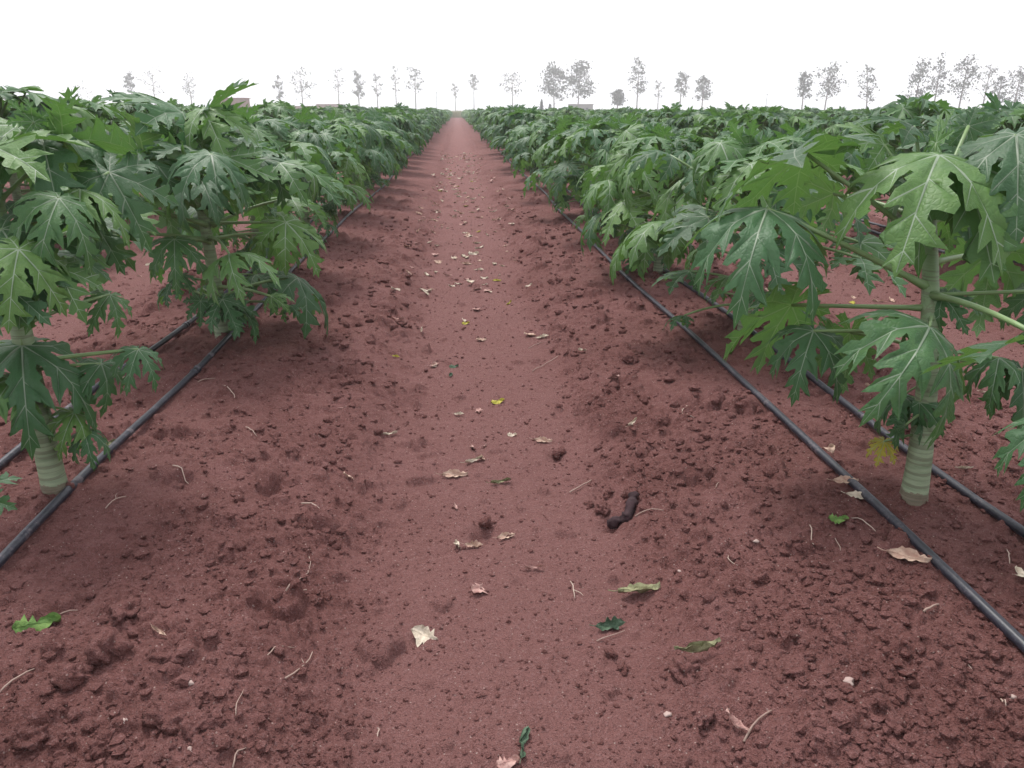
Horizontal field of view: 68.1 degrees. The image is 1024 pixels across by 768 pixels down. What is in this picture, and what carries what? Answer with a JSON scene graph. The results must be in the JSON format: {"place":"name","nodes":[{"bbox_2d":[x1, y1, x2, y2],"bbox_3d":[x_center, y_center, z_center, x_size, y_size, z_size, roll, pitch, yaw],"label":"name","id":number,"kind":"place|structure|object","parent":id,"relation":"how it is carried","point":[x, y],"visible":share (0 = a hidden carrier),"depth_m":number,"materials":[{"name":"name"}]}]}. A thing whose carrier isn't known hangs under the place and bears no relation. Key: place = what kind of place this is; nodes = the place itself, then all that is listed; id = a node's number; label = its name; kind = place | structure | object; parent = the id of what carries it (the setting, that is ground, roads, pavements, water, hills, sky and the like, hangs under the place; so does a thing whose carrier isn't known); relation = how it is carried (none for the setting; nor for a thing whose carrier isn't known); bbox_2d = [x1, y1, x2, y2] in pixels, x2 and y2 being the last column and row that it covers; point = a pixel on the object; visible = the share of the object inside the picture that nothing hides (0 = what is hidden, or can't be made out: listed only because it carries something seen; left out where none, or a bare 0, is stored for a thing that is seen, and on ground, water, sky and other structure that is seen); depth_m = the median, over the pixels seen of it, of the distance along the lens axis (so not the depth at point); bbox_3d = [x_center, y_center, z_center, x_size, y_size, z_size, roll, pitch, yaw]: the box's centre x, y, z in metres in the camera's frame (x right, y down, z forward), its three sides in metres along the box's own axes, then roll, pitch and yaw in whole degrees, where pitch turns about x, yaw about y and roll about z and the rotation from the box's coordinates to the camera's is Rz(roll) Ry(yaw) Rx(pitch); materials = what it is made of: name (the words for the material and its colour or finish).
{"place":"outdoors","nodes":[
{"label":"outdoors","id":0,"kind":"place"},
{"bbox_2d":[0,111,1023,767],"bbox_3d":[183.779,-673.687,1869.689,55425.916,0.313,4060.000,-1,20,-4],"label":"ground","id":1,"kind":"structure","parent":0,"point":[416,181],"depth_m":2.75,"materials":[{"name":"soil"}]},
{"bbox_2d":[0,472,21,515],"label":"papaya plant","id":2,"kind":"object","parent":1,"relation":"on","point":[6,479],"visible":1,"depth_m":1.80,"materials":[{"name":"green plant"}]},
{"bbox_2d":[11,724,50,751],"bbox_3d":[-1.109,0.820,1.751,0.076,0.060,0.074,7,21,20],"label":"soil clod","id":3,"kind":"object","parent":1,"relation":"on","point":[32,739],"visible":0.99,"depth_m":1.73,"materials":[{"name":"soil"}]},
{"bbox_2d":[12,612,60,632],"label":"fallen leaf","id":4,"kind":"object","parent":1,"relation":"on","point":[44,622],"visible":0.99,"depth_m":2.08,"materials":[{"name":"plant"}]},
{"bbox_2d":[36,683,56,702],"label":"soil clod","id":5,"kind":"object","parent":1,"relation":"on","point":[46,691],"visible":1,"depth_m":1.86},
{"bbox_2d":[0,85,95,218],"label":"papaya plant","id":6,"kind":"object","parent":1,"relation":"on","point":[8,92],"visible":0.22,"depth_m":7.77,"materials":[{"name":"green plant"}]},
{"bbox_2d":[49,660,95,692],"bbox_3d":[-1.118,0.736,1.919,0.106,0.066,0.100,-7,21,-18],"label":"soil clod","id":7,"kind":"object","parent":1,"relation":"on","point":[68,677],"visible":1,"depth_m":1.90,"materials":[{"name":"soil"}]},
{"bbox_2d":[0,86,179,494],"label":"papaya plant","id":8,"kind":"object","parent":1,"relation":"on","point":[39,271],"visible":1,"depth_m":2.65,"materials":[{"name":"green plant"}]},
{"bbox_2d":[24,91,157,208],"bbox_3d":[-5.342,-2.905,9.753,1.852,1.604,1.790,-4,20,-11],"label":"papaya plant","id":9,"kind":"object","parent":1,"relation":"on","point":[98,110],"visible":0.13,"depth_m":9.53,"materials":[{"name":"green plant"}]},
{"bbox_2d":[88,727,117,759],"bbox_3d":[-0.932,0.824,1.741,0.054,0.052,0.079,18,27,41],"label":"soil clod","id":10,"kind":"object","parent":1,"relation":"on","point":[99,745],"visible":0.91,"depth_m":1.73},
{"bbox_2d":[84,626,133,665],"bbox_3d":[-1.076,0.700,2.007,0.114,0.109,0.119,14,24,34],"label":"soil clod","id":11,"kind":"object","parent":1,"relation":"on","point":[106,645],"visible":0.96,"depth_m":1.98,"materials":[{"name":"soil"}]},
{"bbox_2d":[108,595,141,629],"bbox_3d":[-1.095,0.651,2.155,0.096,0.078,0.139,-15,25,-36],"label":"soil clod","id":12,"kind":"object","parent":1,"relation":"on","point":[129,608],"visible":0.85,"depth_m":2.13,"materials":[{"name":"soil"}]},
{"bbox_2d":[122,71,134,93],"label":"tree","id":13,"kind":"object","parent":1,"relation":"on","point":[127,81],"visible":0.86,"depth_m":279.77,"materials":[{"name":"grey plant"}]},
{"bbox_2d":[97,89,175,130],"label":"papaya plant","id":14,"kind":"object","parent":1,"relation":"on","point":[128,106],"visible":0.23,"depth_m":11.05,"materials":[{"name":"green plant"}]},
{"bbox_2d":[148,647,183,663],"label":"soil clod","id":15,"kind":"object","parent":1,"relation":"on","point":[169,655],"visible":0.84,"depth_m":1.99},
{"bbox_2d":[141,692,202,735],"bbox_3d":[-0.811,0.803,1.833,0.142,0.085,0.136,-16,26,-38],"label":"soil clod","id":16,"kind":"object","parent":1,"relation":"on","point":[167,712],"visible":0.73,"depth_m":1.82,"materials":[{"name":"soil"}]},
{"bbox_2d":[33,77,336,343],"bbox_3d":[-1.867,-0.967,4.511,1.673,1.603,1.628,-1,20,-4],"label":"papaya plant","id":17,"kind":"object","parent":1,"relation":"on","point":[187,153],"visible":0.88,"depth_m":4.32,"materials":[{"name":"green plant"}]},
{"bbox_2d":[0,178,371,469],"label":"drip pipe","id":18,"kind":"object","parent":1,"relation":"on","point":[11,455],"visible":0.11,"depth_m":4.45,"materials":[{"name":"plastic"}]},
{"bbox_2d":[178,710,214,742],"bbox_3d":[-0.752,0.814,1.804,0.084,0.062,0.087,17,26,39],"label":"soil clod","id":19,"kind":"object","parent":1,"relation":"on","point":[190,728],"visible":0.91,"depth_m":1.79,"materials":[{"name":"soil"}]},
{"bbox_2d":[0,125,441,567],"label":"drip pipe","id":20,"kind":"object","parent":1,"relation":"on","point":[14,545],"visible":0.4,"depth_m":3.13,"materials":[{"name":"plastic"}]},
{"bbox_2d":[220,98,250,107],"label":"brick shed","id":21,"kind":"structure","parent":1,"relation":"on","point":[238,100],"depth_m":174.50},
{"bbox_2d":[149,104,357,274],"bbox_3d":[-2.110,-1.541,6.199,1.698,1.434,1.491,-1,20,-4],"label":"papaya plant","id":22,"kind":"object","parent":1,"relation":"on","point":[270,129],"visible":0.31,"depth_m":5.94,"materials":[{"name":"green plant"}]},
{"bbox_2d":[251,98,295,118],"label":"papaya plant","id":23,"kind":"object","parent":1,"relation":"on","point":[274,110],"visible":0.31,"depth_m":18.55,"materials":[{"name":"green plant"}]},
{"bbox_2d":[290,67,316,103],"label":"tree","id":24,"kind":"object","parent":1,"relation":"on","point":[301,86],"visible":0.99,"depth_m":286.72,"materials":[{"name":"grey plant"}]},
{"bbox_2d":[237,106,373,238],"bbox_3d":[-2.237,-2.169,8.023,1.528,1.450,1.595,-1,20,-4],"label":"papaya plant","id":25,"kind":"object","parent":1,"relation":"on","point":[343,136],"visible":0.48,"depth_m":7.89,"materials":[{"name":"green plant"}]},
{"bbox_2d":[296,103,325,118],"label":"papaya plant","id":26,"kind":"object","parent":1,"relation":"on","point":[319,112],"visible":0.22,"depth_m":24.28,"materials":[{"name":"green plant"}]},
{"bbox_2d":[283,110,391,215],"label":"papaya plant","id":27,"kind":"object","parent":1,"relation":"on","point":[372,158],"visible":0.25,"depth_m":9.79,"materials":[{"name":"green plant"}]},
{"bbox_2d":[351,68,365,105],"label":"tree","id":28,"kind":"object","parent":1,"relation":"on","point":[358,86],"visible":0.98,"depth_m":286.98,"materials":[{"name":"grey plant"}]},
{"bbox_2d":[335,110,408,199],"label":"papaya plant","id":29,"kind":"object","parent":1,"relation":"on","point":[389,152],"visible":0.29,"depth_m":11.68,"materials":[{"name":"green plant"}]},
{"bbox_2d":[355,110,415,188],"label":"papaya plant","id":30,"kind":"object","parent":1,"relation":"on","point":[374,117],"visible":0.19,"depth_m":13.33,"materials":[{"name":"green plant"}]},
{"bbox_2d":[355,107,426,170],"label":"papaya plant","id":31,"kind":"object","parent":1,"relation":"on","point":[397,120],"visible":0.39,"depth_m":17.08,"materials":[{"name":"green plant"}]},
{"bbox_2d":[377,128,412,179],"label":"papaya plant","id":32,"kind":"object","parent":1,"relation":"on","point":[403,134],"visible":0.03,"depth_m":15.10,"materials":[{"name":"green plant"}]},
{"bbox_2d":[382,102,430,155],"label":"papaya plant","id":33,"kind":"object","parent":1,"relation":"on","point":[419,125],"visible":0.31,"depth_m":22.51,"materials":[{"name":"green plant"}]},
{"bbox_2d":[393,104,431,153],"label":"papaya plant","id":34,"kind":"object","parent":1,"relation":"on","point":[427,137],"visible":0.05,"depth_m":24.39,"materials":[{"name":"green plant"}]},
{"bbox_2d":[404,67,423,108],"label":"tree","id":35,"kind":"object","parent":1,"relation":"on","point":[416,84],"visible":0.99,"depth_m":300.14,"materials":[{"name":"grey plant"}]},
{"bbox_2d":[411,625,436,646],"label":"fallen leaf","id":36,"kind":"object","parent":1,"relation":"on","point":[422,633],"visible":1,"depth_m":2.29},
{"bbox_2d":[436,469,467,476],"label":"fallen leaf","id":37,"kind":"object","parent":1,"relation":"on","point":[453,472],"visible":1,"depth_m":3.29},
{"bbox_2d":[478,515,492,528],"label":"soil clod","id":38,"kind":"object","parent":1,"relation":"on","point":[485,521],"visible":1,"depth_m":2.90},
{"bbox_2d":[474,106,506,143],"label":"papaya plant","id":39,"kind":"object","parent":1,"relation":"on","point":[481,118],"visible":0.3,"depth_m":29.80,"materials":[{"name":"green plant"}]},
{"bbox_2d":[478,106,507,153],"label":"papaya plant","id":40,"kind":"object","parent":1,"relation":"on","point":[490,117],"visible":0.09,"depth_m":24.49,"materials":[{"name":"green plant"}]},
{"bbox_2d":[426,151,581,256],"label":"leaf litter","id":41,"kind":"object","parent":1,"relation":"on","point":[462,177],"visible":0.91,"depth_m":19.48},
{"bbox_2d":[496,754,519,767],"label":"fallen leaf","id":42,"kind":"object","parent":1,"relation":"on","point":[510,762],"visible":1,"depth_m":1.84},
{"bbox_2d":[499,71,525,104],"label":"tree","id":43,"kind":"object","parent":1,"relation":"on","point":[512,87],"visible":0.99,"depth_m":299.93,"materials":[{"name":"grey plant"}]},
{"bbox_2d":[484,104,541,154],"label":"papaya plant","id":44,"kind":"object","parent":1,"relation":"on","point":[496,119],"visible":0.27,"depth_m":22.71,"materials":[{"name":"green plant"}]},
{"bbox_2d":[489,107,539,158],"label":"papaya plant","id":45,"kind":"object","parent":1,"relation":"on","point":[501,120],"visible":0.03,"depth_m":18.98,"materials":[{"name":"green plant"}]},
{"bbox_2d":[490,105,552,170],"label":"papaya plant","id":46,"kind":"object","parent":1,"relation":"on","point":[521,117],"visible":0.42,"depth_m":17.16,"materials":[{"name":"green plant"}]},
{"bbox_2d":[519,726,529,763],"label":"fallen leaf","id":47,"kind":"object","parent":1,"relation":"on","point":[524,738],"visible":1,"depth_m":1.91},
{"bbox_2d":[505,132,545,177],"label":"papaya plant","id":48,"kind":"object","parent":1,"relation":"on","point":[533,165],"visible":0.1,"depth_m":15.57,"materials":[{"name":"green plant"}]},
{"bbox_2d":[503,110,584,187],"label":"papaya plant","id":49,"kind":"object","parent":1,"relation":"on","point":[525,130],"visible":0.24,"depth_m":13.47,"materials":[{"name":"green plant"}]},
{"bbox_2d":[509,114,584,194],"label":"papaya plant","id":50,"kind":"object","parent":1,"relation":"on","point":[539,135],"visible":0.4,"depth_m":11.85,"materials":[{"name":"green plant"}]},
{"bbox_2d":[537,61,570,107],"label":"tree","id":51,"kind":"object","parent":1,"relation":"on","point":[554,71],"visible":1,"depth_m":266.23,"materials":[{"name":"grey plant"}]},
{"bbox_2d":[559,105,587,117],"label":"papaya plant","id":52,"kind":"object","parent":1,"relation":"on","point":[569,110],"visible":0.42,"depth_m":32.19,"materials":[{"name":"green plant"}]},
{"bbox_2d":[523,113,632,214],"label":"papaya plant","id":53,"kind":"object","parent":1,"relation":"on","point":[563,131],"visible":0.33,"depth_m":9.92,"materials":[{"name":"green plant"}]},
{"bbox_2d":[563,58,598,103],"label":"tree","id":54,"kind":"object","parent":1,"relation":"on","point":[574,81],"visible":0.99,"depth_m":265.34,"materials":[{"name":"grey plant"}]},
{"bbox_2d":[594,499,610,515],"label":"soil clod","id":55,"kind":"object","parent":1,"relation":"on","point":[602,507],"visible":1,"depth_m":2.98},
{"bbox_2d":[589,616,624,630],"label":"fallen leaf","id":56,"kind":"object","parent":1,"relation":"on","point":[615,622],"visible":1,"depth_m":2.35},
{"bbox_2d":[543,110,686,237],"bbox_3d":[1.145,-2.217,8.176,1.619,1.409,1.496,3,20,7],"label":"papaya plant","id":57,"kind":"object","parent":1,"relation":"on","point":[596,135],"visible":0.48,"depth_m":8.01,"materials":[{"name":"green plant"}]},
{"bbox_2d":[240,106,993,124],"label":"papaya field","id":58,"kind":"structure","parent":1,"relation":"on","point":[448,113],"depth_m":70.53,"materials":[{"name":"green plant"}]},
{"bbox_2d":[610,89,627,108],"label":"tree","id":59,"kind":"object","parent":1,"relation":"on","point":[618,99],"visible":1,"depth_m":254.51,"materials":[{"name":"grey plant"}]},
{"bbox_2d":[607,491,638,528],"bbox_3d":[0.437,0.489,2.939,0.100,0.124,0.154,10,22,25],"label":"dead root","id":60,"kind":"object","parent":1,"relation":"on","point":[613,522],"visible":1,"depth_m":2.90,"materials":[{"name":"brown wood"}]},
{"bbox_2d":[621,354,638,363],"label":"soil clod","id":61,"kind":"object","parent":1,"relation":"on","point":[629,359],"visible":1,"depth_m":4.47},
{"bbox_2d":[608,581,660,592],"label":"fallen leaf","id":62,"kind":"object","parent":1,"relation":"on","point":[639,587],"visible":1,"depth_m":2.48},
{"bbox_2d":[628,56,647,107],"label":"tree","id":63,"kind":"object","parent":1,"relation":"on","point":[639,89],"visible":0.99,"depth_m":253.11,"materials":[{"name":"grey plant"}]},
{"bbox_2d":[630,109,663,122],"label":"papaya plant","id":64,"kind":"object","parent":1,"relation":"on","point":[648,114],"visible":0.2,"depth_m":19.27,"materials":[{"name":"green plant"}]},
{"bbox_2d":[576,120,746,273],"bbox_3d":[1.326,-1.548,6.487,1.550,1.340,1.571,-1,20,-4],"label":"papaya plant","id":65,"kind":"object","parent":1,"relation":"on","point":[668,139],"visible":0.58,"depth_m":6.16,"materials":[{"name":"green plant"}]},
{"bbox_2d":[636,102,691,150],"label":"papaya plant","id":66,"kind":"object","parent":1,"relation":"on","point":[669,113],"visible":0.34,"depth_m":17.59,"materials":[{"name":"green plant"}]},
{"bbox_2d":[673,71,689,108],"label":"tree","id":67,"kind":"object","parent":1,"relation":"on","point":[681,75],"visible":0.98,"depth_m":266.64,"materials":[{"name":"grey plant"}]},
{"bbox_2d":[668,655,700,686],"bbox_3d":[0.487,0.792,2.103,0.105,0.064,0.103,17,26,40],"label":"soil clod","id":68,"kind":"object","parent":1,"relation":"on","point":[682,669],"visible":0.9,"depth_m":2.09,"materials":[{"name":"soil"}]},
{"bbox_2d":[664,106,721,141],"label":"papaya plant","id":69,"kind":"object","parent":1,"relation":"on","point":[693,117],"visible":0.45,"depth_m":15.46,"materials":[{"name":"green plant"}]},
{"bbox_2d":[674,637,720,652],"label":"fallen leaf","id":70,"kind":"object","parent":1,"relation":"on","point":[696,647],"visible":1,"depth_m":2.13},
{"bbox_2d":[692,75,712,107],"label":"tree","id":71,"kind":"object","parent":1,"relation":"on","point":[701,86],"visible":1,"depth_m":253.72,"materials":[{"name":"grey plant"}]},
{"bbox_2d":[696,709,715,728],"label":"soil clod","id":72,"kind":"object","parent":1,"relation":"on","point":[706,717],"visible":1,"depth_m":1.94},
{"bbox_2d":[681,111,759,150],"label":"papaya plant","id":73,"kind":"object","parent":1,"relation":"on","point":[718,121],"visible":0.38,"depth_m":13.98,"materials":[{"name":"green plant"}]},
{"bbox_2d":[715,102,749,128],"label":"papaya plant","id":74,"kind":"object","parent":1,"relation":"on","point":[738,110],"visible":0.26,"depth_m":22.19,"materials":[{"name":"green plant"}]},
{"bbox_2d":[726,708,748,730],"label":"fallen leaf","id":75,"kind":"object","parent":1,"relation":"on","point":[736,722],"visible":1,"depth_m":1.89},
{"bbox_2d":[472,125,1023,652],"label":"drip pipe","id":76,"kind":"object","parent":1,"relation":"on","point":[976,599],"visible":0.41,"depth_m":2.72,"materials":[{"name":"plastic"}]},
{"bbox_2d":[609,119,907,335],"bbox_3d":[1.480,-0.903,4.633,1.769,1.366,1.723,-1,20,-4],"label":"papaya plant","id":77,"kind":"object","parent":1,"relation":"on","point":[734,155],"visible":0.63,"depth_m":4.35,"materials":[{"name":"green plant"}]},
{"bbox_2d":[751,571,770,583],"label":"soil clod","id":78,"kind":"object","parent":1,"relation":"on","point":[763,577],"visible":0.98,"depth_m":2.37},
{"bbox_2d":[726,105,811,136],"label":"papaya plant","id":79,"kind":"object","parent":1,"relation":"on","point":[773,118],"visible":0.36,"depth_m":11.97,"materials":[{"name":"green plant"}]},
{"bbox_2d":[554,182,1023,537],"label":"drip pipe","id":80,"kind":"object","parent":1,"relation":"on","point":[996,513],"visible":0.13,"depth_m":2.96,"materials":[{"name":"plastic"}]},
{"bbox_2d":[781,662,804,677],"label":"soil clod","id":81,"kind":"object","parent":1,"relation":"on","point":[792,670],"visible":0.99,"depth_m":1.98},
{"bbox_2d":[795,71,815,109],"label":"tree","id":82,"kind":"object","parent":1,"relation":"on","point":[803,77],"visible":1,"depth_m":226.50,"materials":[{"name":"grey plant"}]},
{"bbox_2d":[791,105,820,117],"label":"papaya plant","id":83,"kind":"object","parent":1,"relation":"on","point":[808,111],"visible":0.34,"depth_m":31.41,"materials":[{"name":"green plant"}]},
{"bbox_2d":[807,615,822,627],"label":"soil clod","id":84,"kind":"object","parent":1,"relation":"on","point":[812,619],"visible":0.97,"depth_m":2.14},
{"bbox_2d":[798,111,844,140],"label":"papaya plant","id":85,"kind":"object","parent":1,"relation":"on","point":[833,130],"visible":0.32,"depth_m":16.75,"materials":[{"name":"green plant"}]},
{"bbox_2d":[812,61,848,109],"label":"tree","id":86,"kind":"object","parent":1,"relation":"on","point":[828,80],"visible":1,"depth_m":226.38,"materials":[{"name":"grey plant"}]},
{"bbox_2d":[809,106,854,132],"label":"papaya plant","id":87,"kind":"object","parent":1,"relation":"on","point":[842,112],"visible":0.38,"depth_m":22.80,"materials":[{"name":"green plant"}]},
{"bbox_2d":[833,598,849,610],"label":"soil clod","id":88,"kind":"object","parent":1,"relation":"on","point":[842,604],"visible":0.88,"depth_m":2.18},
{"bbox_2d":[684,106,1023,505],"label":"papaya plant","id":89,"kind":"object","parent":1,"relation":"on","point":[974,181],"visible":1,"depth_m":2.62,"materials":[{"name":"green plant"}]},
{"bbox_2d":[843,106,883,123],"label":"papaya plant","id":90,"kind":"object","parent":1,"relation":"on","point":[858,116],"visible":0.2,"depth_m":20.98,"materials":[{"name":"green plant"}]},
{"bbox_2d":[856,64,879,108],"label":"tree","id":91,"kind":"object","parent":1,"relation":"on","point":[871,80],"visible":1,"depth_m":233.18,"materials":[{"name":"grey plant"}]},
{"bbox_2d":[884,710,906,736],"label":"soil clod","id":92,"kind":"object","parent":1,"relation":"on","point":[893,722],"visible":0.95,"depth_m":1.78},
{"bbox_2d":[840,91,962,221],"bbox_3d":[4.465,-2.452,8.523,1.758,1.576,1.819,3,20,9],"label":"papaya plant","id":93,"kind":"object","parent":1,"relation":"on","point":[907,110],"visible":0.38,"depth_m":8.16,"materials":[{"name":"green plant"}]},
{"bbox_2d":[877,546,931,562],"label":"fallen leaf","id":94,"kind":"object","parent":1,"relation":"on","point":[908,554],"visible":1,"depth_m":2.38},
{"bbox_2d":[901,57,934,97],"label":"tree","id":95,"kind":"object","parent":1,"relation":"on","point":[919,74],"visible":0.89,"depth_m":199.12,"materials":[{"name":"grey plant"}]},
{"bbox_2d":[926,52,948,100],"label":"tree","id":96,"kind":"object","parent":1,"relation":"on","point":[940,61],"visible":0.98,"depth_m":206.23,"materials":[{"name":"grey plant"}]},
{"bbox_2d":[899,91,1023,241],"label":"papaya plant","id":97,"kind":"object","parent":1,"relation":"on","point":[1010,115],"visible":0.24,"depth_m":6.62,"materials":[{"name":"green plant"}]},
{"bbox_2d":[945,54,983,107],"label":"tree","id":98,"kind":"object","parent":1,"relation":"on","point":[964,81],"visible":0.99,"depth_m":199.39,"materials":[{"name":"grey plant"}]},
{"bbox_2d":[956,743,974,757],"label":"soil clod","id":99,"kind":"object","parent":1,"relation":"on","point":[965,747],"visible":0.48,"depth_m":1.70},
{"bbox_2d":[975,62,999,107],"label":"tree","id":100,"kind":"object","parent":1,"relation":"on","point":[986,87],"visible":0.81,"depth_m":219.95,"materials":[{"name":"grey plant"}]},
{"bbox_2d":[989,75,1008,102],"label":"tree","id":101,"kind":"object","parent":1,"relation":"on","point":[1000,78],"visible":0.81,"depth_m":200.40,"materials":[{"name":"grey plant"}]},
{"bbox_2d":[991,418,1023,511],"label":"papaya plant","id":102,"kind":"object","parent":1,"relation":"on","point":[1015,437],"visible":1,"depth_m":1.78,"materials":[{"name":"green plant"}]},
{"bbox_2d":[1003,65,1023,102],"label":"tree","id":103,"kind":"object","parent":1,"relation":"on","point":[1021,78],"visible":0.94,"depth_m":200.46,"materials":[{"name":"grey plant"}]},
{"bbox_2d":[0,0,1023,110],"label":"sky","id":104,"kind":"structure","parent":0,"point":[749,50],"materials":[{"name":"white"}]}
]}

